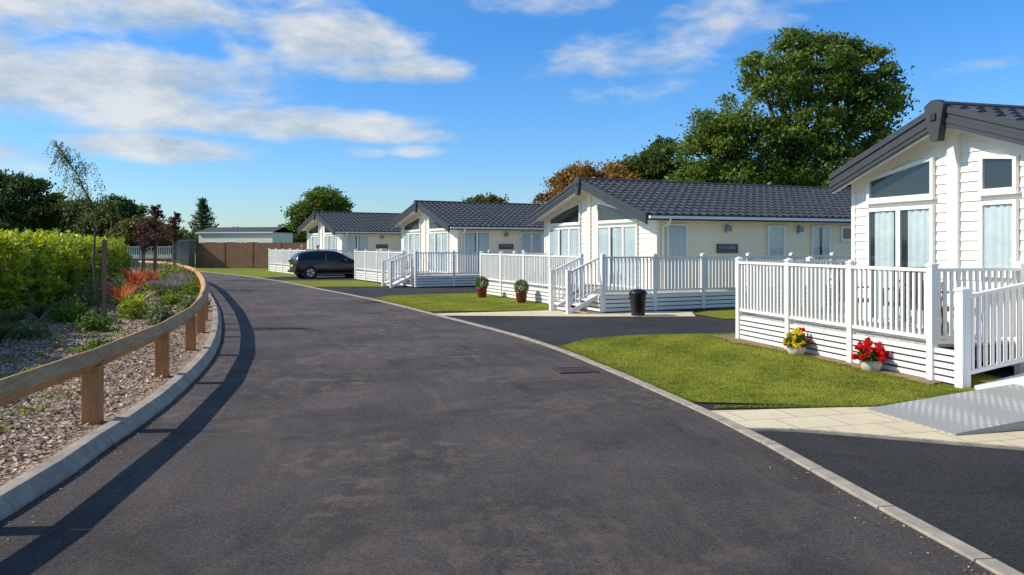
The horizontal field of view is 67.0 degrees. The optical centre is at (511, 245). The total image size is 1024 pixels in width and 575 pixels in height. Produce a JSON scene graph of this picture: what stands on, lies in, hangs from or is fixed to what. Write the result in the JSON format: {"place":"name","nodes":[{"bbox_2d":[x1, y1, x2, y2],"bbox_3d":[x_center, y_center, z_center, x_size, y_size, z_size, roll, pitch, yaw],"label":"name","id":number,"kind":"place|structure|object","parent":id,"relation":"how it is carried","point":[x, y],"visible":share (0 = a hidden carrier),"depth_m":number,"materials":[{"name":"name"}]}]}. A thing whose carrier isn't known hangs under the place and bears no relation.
{"place":"outdoors","nodes":[
{"label":"outdoors","id":0,"kind":"place"},
{"bbox_2d":[170,240,195,268],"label":"stone pillar","id":1,"kind":"structure","parent":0,"point":[185,251],"depth_m":61.20,"materials":[{"name":"grey stone"}]},
{"bbox_2d":[163,268,295,277],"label":"lawn","id":2,"kind":"structure","parent":0,"point":[259,272],"depth_m":51.88,"materials":[{"name":"green plant"}]},
{"bbox_2d":[268,248,400,275],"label":"veranda deck","id":3,"kind":"structure","parent":2,"relation":"on","point":[278,261],"depth_m":51.01,"materials":[{"name":"white plastic"}]},
{"bbox_2d":[297,211,400,258],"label":"holiday lodge","id":4,"kind":"structure","parent":3,"relation":"on","point":[349,230],"depth_m":51.43,"materials":[{"name":"grey tile"}]},
{"bbox_2d":[308,223,400,251],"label":"window frames","id":5,"kind":"structure","parent":4,"relation":"in","point":[318,233],"depth_m":52.08,"materials":[{"name":"white plastic"}]},
{"bbox_2d":[129,252,343,275],"bbox_3d":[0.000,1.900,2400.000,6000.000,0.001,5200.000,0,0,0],"label":"ground","id":6,"kind":"structure","parent":0,"point":[147,255],"depth_m":128.90,"materials":[{"name":"green plant"}]},
{"bbox_2d":[0,168,84,233],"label":"broadleaf tree","id":7,"kind":"object","parent":6,"relation":"on","point":[18,211],"visible":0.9,"depth_m":63.99,"materials":[{"name":"green plant"}]},
{"bbox_2d":[47,195,102,232],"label":"broadleaf tree","id":8,"kind":"object","parent":6,"relation":"on","point":[81,200],"visible":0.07,"depth_m":84.28,"materials":[{"name":"green plant"}]},
{"bbox_2d":[72,201,104,229],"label":"broadleaf tree","id":9,"kind":"object","parent":6,"relation":"on","point":[89,210],"visible":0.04,"depth_m":78.93,"materials":[{"name":"green plant"}]},
{"bbox_2d":[0,261,208,424],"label":"timber knee rail","id":10,"kind":"object","parent":6,"relation":"on","point":[88,366],"visible":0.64,"depth_m":7.67,"materials":[{"name":"brown wood"}]},
{"bbox_2d":[0,271,212,485],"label":"mulch bed","id":11,"kind":"object","parent":6,"relation":"on","point":[135,399],"visible":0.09,"depth_m":9.33,"materials":[{"name":"gravel"},{"name":"stone chippings"}]},
{"bbox_2d":[0,319,32,343],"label":"tufted grass","id":12,"kind":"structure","parent":11,"relation":"on","point":[3,333],"depth_m":12.99,"materials":[{"name":"green plant"}]},
{"bbox_2d":[1,306,36,329],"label":"tufted grass","id":13,"kind":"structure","parent":11,"relation":"on","point":[18,317],"depth_m":14.94,"materials":[{"name":"green plant"}]},
{"bbox_2d":[4,317,51,340],"bbox_3d":[-8.772,1.541,13.991,0.793,0.445,0.796,0,0,-31],"label":"bedding shrub","id":14,"kind":"object","parent":11,"relation":"on","point":[26,331],"visible":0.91,"depth_m":13.93,"materials":[{"name":"green plant"}]},
{"bbox_2d":[17,363,42,372],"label":"bedding shrub","id":15,"kind":"object","parent":11,"relation":"on","point":[27,368],"visible":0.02,"depth_m":9.76,"materials":[{"name":"green plant"}]},
{"bbox_2d":[19,301,55,318],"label":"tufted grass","id":16,"kind":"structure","parent":11,"relation":"on","point":[40,311],"depth_m":16.96,"materials":[{"name":"green plant"}]},
{"bbox_2d":[0,227,134,324],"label":"laurel hedge","id":17,"kind":"object","parent":11,"relation":"on","point":[43,266],"visible":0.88,"depth_m":20.58,"materials":[{"name":"green plant"}]},
{"bbox_2d":[44,299,90,323],"bbox_3d":[-9.826,1.489,17.268,1.077,0.552,1.101,0,0,-41],"label":"bedding shrub","id":18,"kind":"object","parent":11,"relation":"on","point":[67,315],"visible":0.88,"depth_m":17.08,"materials":[{"name":"green plant"}]},
{"bbox_2d":[50,294,90,314],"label":"bedding shrub","id":19,"kind":"object","parent":11,"relation":"on","point":[73,306],"visible":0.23,"depth_m":18.56,"materials":[{"name":"green plant"}]},
{"bbox_2d":[56,279,101,307],"bbox_3d":[-11.796,1.328,21.269,1.092,0.874,1.050,0,0,0],"label":"bedding shrub","id":20,"kind":"object","parent":11,"relation":"on","point":[89,300],"visible":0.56,"depth_m":21.12,"materials":[{"name":"green plant"}]},
{"bbox_2d":[43,139,132,323],"bbox_3d":[-9.185,-0.235,16.700,1.479,4.130,1.781,0,0,-41],"label":"birch sapling","id":21,"kind":"object","parent":11,"relation":"on","point":[69,161],"visible":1,"depth_m":16.77,"materials":[{"name":"green plant"}]},
{"bbox_2d":[0,298,176,432],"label":"bed weeds","id":22,"kind":"object","parent":11,"relation":"on","point":[24,409],"visible":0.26,"depth_m":11.72,"materials":[{"name":"green plant"}]},
{"bbox_2d":[75,266,115,303],"bbox_3d":[-12.195,1.182,22.546,1.221,1.171,1.066,0,0,-20],"label":"bedding shrub","id":23,"kind":"object","parent":11,"relation":"on","point":[99,290],"visible":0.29,"depth_m":22.62,"materials":[{"name":"green plant"}]},
{"bbox_2d":[71,309,121,332],"bbox_3d":[-8.329,1.495,15.363,0.857,0.536,0.820,0,0,26],"label":"bedding shrub","id":24,"kind":"object","parent":11,"relation":"on","point":[95,323],"visible":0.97,"depth_m":15.30,"materials":[{"name":"green plant"}]},
{"bbox_2d":[82,336,114,351],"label":"bedding shrub","id":25,"kind":"object","parent":11,"relation":"on","point":[93,344],"visible":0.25,"depth_m":12.39,"materials":[{"name":"green plant"}]},
{"bbox_2d":[0,286,206,477],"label":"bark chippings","id":26,"kind":"object","parent":11,"relation":"on","point":[20,423],"visible":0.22,"depth_m":10.04,"materials":[{"name":"grey gravel"}]},
{"bbox_2d":[97,273,123,298],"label":"bedding shrub","id":27,"kind":"object","parent":11,"relation":"on","point":[118,282],"visible":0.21,"depth_m":24.49,"materials":[{"name":"green plant"}]},
{"bbox_2d":[97,264,126,287],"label":"bedding shrub","id":28,"kind":"object","parent":11,"relation":"on","point":[114,276],"visible":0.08,"depth_m":26.66,"materials":[{"name":"green plant"}]},
{"bbox_2d":[100,283,143,309],"bbox_3d":[-10.462,1.381,20.640,1.440,0.679,1.473,0,0,20],"label":"phormium plant","id":29,"kind":"object","parent":11,"relation":"on","point":[122,293],"visible":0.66,"depth_m":20.55,"materials":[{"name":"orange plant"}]},
{"bbox_2d":[107,275,142,292],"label":"bedding shrub","id":30,"kind":"object","parent":11,"relation":"on","point":[120,280],"visible":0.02,"depth_m":26.20,"materials":[{"name":"green plant"}]},
{"bbox_2d":[107,281,144,292],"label":"phormium plant","id":31,"kind":"object","parent":11,"relation":"on","point":[123,285],"visible":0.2,"depth_m":22.01,"materials":[{"name":"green plant"}]},
{"bbox_2d":[107,273,153,305],"bbox_3d":[-11.073,1.288,22.143,1.203,0.961,1.128,0,0,31],"label":"bedding shrub","id":32,"kind":"object","parent":11,"relation":"on","point":[116,302],"visible":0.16,"depth_m":22.18,"materials":[{"name":"green plant"}]},
{"bbox_2d":[116,265,154,293],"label":"phormium plant","id":33,"kind":"object","parent":11,"relation":"on","point":[141,278],"visible":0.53,"depth_m":23.87,"materials":[{"name":"red plant"}]},
{"bbox_2d":[115,290,156,306],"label":"phormium plant","id":34,"kind":"object","parent":11,"relation":"on","point":[138,299],"visible":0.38,"depth_m":18.98,"materials":[{"name":"green plant"}]},
{"bbox_2d":[114,288,158,318],"bbox_3d":[-8.939,1.374,18.259,0.946,0.771,0.985,0,0,41],"label":"bedding shrub","id":35,"kind":"object","parent":11,"relation":"on","point":[137,311],"visible":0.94,"depth_m":18.10,"materials":[{"name":"green plant"}]},
{"bbox_2d":[133,223,152,273],"bbox_3d":[-15.705,0.411,33.074,0.970,2.839,1.071,0,0,0],"label":"purple leaf sapling","id":36,"kind":"object","parent":11,"relation":"on","point":[142,247],"visible":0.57,"depth_m":32.97,"materials":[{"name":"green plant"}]},
{"bbox_2d":[124,257,161,277],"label":"bedding shrub","id":37,"kind":"object","parent":11,"relation":"on","point":[134,268],"visible":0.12,"depth_m":30.57,"materials":[{"name":"green plant"}]},
{"bbox_2d":[135,264,160,291],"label":"bedding shrub","id":38,"kind":"object","parent":11,"relation":"on","point":[146,286],"visible":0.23,"depth_m":28.61,"materials":[{"name":"green plant"}]},
{"bbox_2d":[131,204,170,275],"bbox_3d":[-14.649,0.073,31.530,1.375,3.514,1.239,0,0,0],"label":"purple leaf sapling","id":39,"kind":"object","parent":11,"relation":"on","point":[154,217],"visible":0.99,"depth_m":31.46,"materials":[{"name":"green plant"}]},
{"bbox_2d":[139,268,164,289],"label":"phormium plant","id":40,"kind":"object","parent":11,"relation":"on","point":[153,278],"visible":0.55,"depth_m":27.37,"materials":[{"name":"red plant"}]},
{"bbox_2d":[143,297,178,324],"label":"bedding shrub","id":41,"kind":"object","parent":11,"relation":"on","point":[161,316],"visible":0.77,"depth_m":16.90,"materials":[{"name":"green plant"}]},
{"bbox_2d":[147,279,176,296],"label":"lavender plant","id":42,"kind":"object","parent":11,"relation":"on","point":[153,289],"visible":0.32,"depth_m":25.44,"materials":[{"name":"purple plant"}]},
{"bbox_2d":[157,264,176,281],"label":"bedding shrub","id":43,"kind":"object","parent":11,"relation":"on","point":[164,276],"visible":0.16,"depth_m":33.05,"materials":[{"name":"green plant"}]},
{"bbox_2d":[157,258,181,274],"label":"bedding shrub","id":44,"kind":"object","parent":11,"relation":"on","point":[167,266],"visible":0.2,"depth_m":40.42,"materials":[{"name":"green plant"}]},
{"bbox_2d":[153,281,187,298],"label":"lavender plant","id":45,"kind":"object","parent":11,"relation":"on","point":[165,285],"visible":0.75,"depth_m":24.28,"materials":[{"name":"purple plant"}]},
{"bbox_2d":[159,259,183,277],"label":"bedding shrub","id":46,"kind":"object","parent":11,"relation":"on","point":[168,268],"visible":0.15,"depth_m":37.53,"materials":[{"name":"green plant"}]},
{"bbox_2d":[158,289,185,304],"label":"bedding shrub","id":47,"kind":"object","parent":11,"relation":"on","point":[168,298],"visible":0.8,"depth_m":22.34,"materials":[{"name":"green plant"}]},
{"bbox_2d":[159,261,186,278],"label":"bedding shrub","id":48,"kind":"object","parent":11,"relation":"on","point":[177,270],"visible":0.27,"depth_m":35.44,"materials":[{"name":"green plant"}]},
{"bbox_2d":[163,211,184,270],"bbox_3d":[-17.474,0.038,39.949,1.079,3.584,1.091,0,0,0],"label":"purple leaf sapling","id":49,"kind":"object","parent":11,"relation":"on","point":[175,218],"visible":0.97,"depth_m":39.97,"materials":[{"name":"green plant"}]},
{"bbox_2d":[159,277,189,293],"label":"lavender plant","id":50,"kind":"object","parent":11,"relation":"on","point":[182,279],"visible":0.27,"depth_m":27.47,"materials":[{"name":"purple plant"}]},
{"bbox_2d":[165,273,191,279],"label":"lavender plant","id":51,"kind":"object","parent":11,"relation":"on","point":[177,274],"visible":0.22,"depth_m":32.04,"materials":[{"name":"purple plant"}]},
{"bbox_2d":[167,274,195,285],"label":"lavender plant","id":52,"kind":"object","parent":11,"relation":"on","point":[180,276],"visible":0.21,"depth_m":30.17,"materials":[{"name":"purple plant"}]},
{"bbox_2d":[175,287,195,299],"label":"bedding shrub","id":53,"kind":"object","parent":11,"relation":"on","point":[186,291],"visible":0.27,"depth_m":24.17,"materials":[{"name":"green plant"}]},
{"bbox_2d":[177,276,195,290],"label":"bedding shrub","id":54,"kind":"object","parent":11,"relation":"on","point":[186,283],"visible":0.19,"depth_m":28.97,"materials":[{"name":"green plant"}]},
{"bbox_2d":[175,293,198,310],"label":"bedding shrub","id":55,"kind":"object","parent":11,"relation":"on","point":[185,304],"visible":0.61,"depth_m":20.48,"materials":[{"name":"green plant"}]},
{"bbox_2d":[183,282,199,293],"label":"bedding shrub","id":56,"kind":"object","parent":11,"relation":"on","point":[195,288],"visible":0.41,"depth_m":26.34,"materials":[{"name":"green plant"}]},
{"bbox_2d":[188,292,211,304],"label":"bedding shrub","id":57,"kind":"object","parent":11,"relation":"on","point":[209,303],"visible":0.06,"depth_m":21.91,"materials":[{"name":"green plant"}]},
{"bbox_2d":[0,270,221,520],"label":"raised kerb","id":58,"kind":"structure","parent":6,"relation":"on","point":[23,489],"depth_m":7.02,"materials":[{"name":"concrete"}]},
{"bbox_2d":[68,193,159,238],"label":"broadleaf tree","id":59,"kind":"object","parent":6,"relation":"on","point":[128,208],"visible":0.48,"depth_m":73.81,"materials":[{"name":"green plant"}]},
{"bbox_2d":[103,213,187,257],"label":"red leaf tree","id":60,"kind":"object","parent":6,"relation":"on","point":[131,225],"visible":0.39,"depth_m":71.04,"materials":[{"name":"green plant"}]},
{"bbox_2d":[127,258,171,268],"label":"stone wall","id":61,"kind":"structure","parent":6,"relation":"on","point":[135,261],"depth_m":61.60,"materials":[{"name":"grey stone"}]},
{"bbox_2d":[127,246,170,257],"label":"metal railing","id":62,"kind":"object","parent":61,"relation":"on","point":[151,252],"visible":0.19,"depth_m":61.78,"materials":[{"name":"paint"}]},
{"bbox_2d":[183,196,216,253],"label":"pine tree","id":63,"kind":"object","parent":6,"relation":"on","point":[204,210],"visible":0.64,"depth_m":84.67,"materials":[{"name":"green plant"}]},
{"bbox_2d":[128,217,296,254],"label":"distant trees","id":64,"kind":"object","parent":6,"relation":"on","point":[163,250],"visible":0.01,"depth_m":161.59,"materials":[{"name":"green plant"}]},
{"bbox_2d":[196,227,293,242],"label":"static caravan","id":65,"kind":"object","parent":6,"relation":"on","point":[246,234],"visible":0.41,"depth_m":76.35,"materials":[{"name":"grey tile"}]},
{"bbox_2d":[196,242,306,267],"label":"timber fence","id":66,"kind":"object","parent":6,"relation":"on","point":[233,255],"visible":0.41,"depth_m":61.84,"materials":[{"name":"brown wood"}]},
{"bbox_2d":[278,184,355,242],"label":"sycamore tree","id":67,"kind":"object","parent":6,"relation":"on","point":[317,198],"visible":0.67,"depth_m":93.27,"materials":[{"name":"green plant"}]},
{"bbox_2d":[462,192,508,202],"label":"hawthorn tree","id":68,"kind":"object","parent":6,"relation":"on","point":[489,198],"visible":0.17,"depth_m":75.40,"materials":[{"name":"green plant"}]},
{"bbox_2d":[532,156,650,203],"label":"copper beech tree","id":69,"kind":"object","parent":6,"relation":"on","point":[564,178],"visible":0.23,"depth_m":59.06,"materials":[{"name":"orange plant"}]},
{"bbox_2d":[199,271,1023,574],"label":"edging kerb","id":70,"kind":"structure","parent":6,"relation":"on","point":[953,543],"depth_m":6.15,"materials":[{"name":"concrete"}]},
{"bbox_2d":[612,135,695,180],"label":"ash tree","id":71,"kind":"object","parent":6,"relation":"on","point":[656,154],"visible":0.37,"depth_m":61.66,"materials":[{"name":"green plant"}]},
{"bbox_2d":[663,25,921,187],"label":"oak tree","id":72,"kind":"object","parent":6,"relation":"on","point":[798,73],"visible":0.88,"depth_m":55.58,"materials":[{"name":"green plant"}]},
{"bbox_2d":[749,427,1023,449],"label":"path edging","id":73,"kind":"object","parent":6,"relation":"on","point":[895,438],"visible":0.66,"depth_m":7.38,"materials":[{"name":"concrete"}]},
{"bbox_2d":[285,280,387,286],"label":"lawn","id":74,"kind":"structure","parent":0,"point":[333,283],"depth_m":37.02,"materials":[{"name":"green plant"}]},
{"bbox_2d":[382,293,559,311],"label":"lawn","id":75,"kind":"structure","parent":0,"point":[469,306],"depth_m":24.34,"materials":[{"name":"green plant"}]},
{"bbox_2d":[475,276,488,297],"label":"potted topiary","id":76,"kind":"object","parent":75,"relation":"on","point":[482,291],"visible":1,"depth_m":26.97,"materials":[{"name":"green plant"}]},
{"bbox_2d":[514,279,528,302],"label":"potted topiary","id":77,"kind":"object","parent":75,"relation":"on","point":[521,296],"visible":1,"depth_m":24.47,"materials":[{"name":"green plant"}]},
{"bbox_2d":[564,288,578,307],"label":"potted topiary","id":78,"kind":"object","parent":75,"relation":"on","point":[572,306],"visible":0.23,"depth_m":22.16,"materials":[{"name":"ceramic"}]},
{"bbox_2d":[0,269,995,574],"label":"road","id":79,"kind":"structure","parent":0,"point":[330,433],"depth_m":6.10,"materials":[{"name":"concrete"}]},
{"bbox_2d":[360,301,381,302],"bbox_3d":[-4.550,1.850,24.900,0.580,0.036,0.480,0,0,-26],"label":"drain grate","id":80,"kind":"object","parent":79,"relation":"on","point":[371,302],"visible":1,"depth_m":24.79,"materials":[{"name":"metal"}]},
{"bbox_2d":[3,292,991,574],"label":"road debris","id":81,"kind":"object","parent":79,"relation":"on","point":[495,332],"visible":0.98,"depth_m":6.61,"materials":[{"name":"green plant"}]},
{"bbox_2d":[552,366,598,373],"bbox_3d":[0.930,1.850,11.400,0.580,0.036,0.480,0,0,-12],"label":"drain grate","id":82,"kind":"object","parent":79,"relation":"on","point":[572,370],"visible":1,"depth_m":11.36,"materials":[{"name":"metal"}]},
{"bbox_2d":[0,0,1023,239],"label":"sky","id":83,"kind":"structure","parent":0,"point":[246,107],"materials":[{"name":"blue"}]},
{"bbox_2d":[435,310,694,316],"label":"paved path","id":84,"kind":"structure","parent":0,"point":[585,313],"depth_m":20.83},
{"bbox_2d":[628,289,646,315],"bbox_3d":[3.300,1.492,20.250,0.477,0.705,0.477,0,0,19],"label":"waste bin","id":85,"kind":"object","parent":84,"relation":"on","point":[637,297],"visible":1,"depth_m":20.08,"materials":[{"name":"black plastic"}]},
{"bbox_2d":[265,276,1023,573],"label":"driveway","id":86,"kind":"structure","parent":0,"point":[972,496],"depth_m":6.66,"materials":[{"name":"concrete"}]},
{"bbox_2d":[288,249,360,278],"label":"parked car","id":87,"kind":"object","parent":86,"relation":"on","point":[312,263],"visible":0.77,"depth_m":42.78,"materials":[{"name":"paint"}]},
{"bbox_2d":[354,249,543,287],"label":"veranda deck","id":88,"kind":"structure","parent":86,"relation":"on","point":[385,268],"depth_m":34.56,"materials":[{"name":"white plastic"}]},
{"bbox_2d":[389,200,543,272],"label":"holiday lodge","id":89,"kind":"structure","parent":88,"relation":"on","point":[441,226],"depth_m":38.51,"materials":[{"name":"grey tile"}]},
{"bbox_2d":[403,216,542,272],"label":"window frames","id":90,"kind":"structure","parent":89,"relation":"in","point":[419,217],"depth_m":38.52,"materials":[{"name":"white plastic"}]},
{"bbox_2d":[480,251,850,313],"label":"veranda deck","id":91,"kind":"structure","parent":86,"relation":"on","point":[551,283],"depth_m":22.20,"materials":[{"name":"white plastic"}]},
{"bbox_2d":[527,177,850,288],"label":"holiday lodge","id":92,"kind":"structure","parent":91,"relation":"on","point":[590,219],"depth_m":25.57,"materials":[{"name":"grey tile"}]},
{"bbox_2d":[548,201,850,288],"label":"window frames","id":93,"kind":"structure","parent":92,"relation":"in","point":[579,203],"depth_m":25.76,"materials":[{"name":"white plastic"}]},
{"bbox_2d":[735,256,1023,388],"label":"veranda deck","id":94,"kind":"structure","parent":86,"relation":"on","point":[990,316],"depth_m":11.12,"materials":[{"name":"white plastic"}]},
{"bbox_2d":[830,268,873,321],"bbox_3d":[5.745,0.850,13.031,0.587,1.000,0.520,0,0,-25],"label":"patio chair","id":95,"kind":"object","parent":94,"relation":"on","point":[844,289],"visible":0.07,"depth_m":13.04,"materials":[{"name":"grey wicker"}]},
{"bbox_2d":[883,267,925,333],"bbox_3d":[6.205,0.850,12.164,0.520,1.000,0.587,0,0,45],"label":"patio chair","id":96,"kind":"object","parent":94,"relation":"on","point":[905,297],"visible":0.18,"depth_m":12.21,"materials":[{"name":"grey wicker"}]},
{"bbox_2d":[905,271,948,334],"bbox_3d":[6.141,0.850,11.347,0.520,1.000,0.587,0,0,-35],"label":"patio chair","id":97,"kind":"object","parent":94,"relation":"on","point":[922,295],"visible":0.23,"depth_m":11.44,"materials":[{"name":"grey wicker"}]},
{"bbox_2d":[829,99,1023,365],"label":"holiday lodge","id":98,"kind":"structure","parent":86,"relation":"on","point":[940,182],"depth_m":12.08,"materials":[{"name":"grey tile"}]},
{"bbox_2d":[864,155,1020,327],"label":"window frames","id":99,"kind":"structure","parent":98,"relation":"in","point":[1014,189],"depth_m":12.39,"materials":[{"name":"white plastic"}]},
{"bbox_2d":[377,293,1000,405],"bbox_3d":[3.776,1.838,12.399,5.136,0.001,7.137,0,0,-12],"label":"lawn","id":100,"kind":"structure","parent":0,"point":[754,375],"depth_m":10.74,"materials":[{"name":"green plant"}]},
{"bbox_2d":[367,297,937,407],"bbox_3d":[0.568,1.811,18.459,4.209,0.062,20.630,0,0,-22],"label":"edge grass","id":101,"kind":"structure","parent":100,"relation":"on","point":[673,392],"depth_m":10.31,"materials":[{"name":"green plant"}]},
{"bbox_2d":[782,327,811,355],"bbox_3d":[4.738,1.602,12.897,0.430,0.472,0.499,0,0,43],"label":"flower pot","id":102,"kind":"object","parent":100,"relation":"on","point":[796,343],"visible":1,"depth_m":12.79,"materials":[{"name":"yellow plant"}]},
{"bbox_2d":[713,334,941,383],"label":"bare soil","id":103,"kind":"structure","parent":100,"relation":"on","point":[856,365],"depth_m":12.17,"materials":[{"name":"brown soil"}]},
{"bbox_2d":[851,337,889,371],"bbox_3d":[5.193,1.591,11.248,0.530,0.494,0.510,0,0,42],"label":"flower pot","id":104,"kind":"object","parent":103,"relation":"on","point":[868,356],"visible":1,"depth_m":11.13,"materials":[{"name":"red plant"}]},
{"bbox_2d":[692,305,844,318],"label":"lawn","id":105,"kind":"structure","parent":0,"point":[729,313],"depth_m":20.78,"materials":[{"name":"green plant"}]},
{"bbox_2d":[712,405,1023,446],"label":"paved path","id":106,"kind":"structure","parent":0,"point":[854,419],"depth_m":7.98,"materials":[{"name":"beige stone"}]},
{"bbox_2d":[866,373,1023,435],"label":"access ramp","id":107,"kind":"structure","parent":106,"relation":"on","point":[997,405],"depth_m":8.31,"materials":[{"name":"white metal"}]}
]}

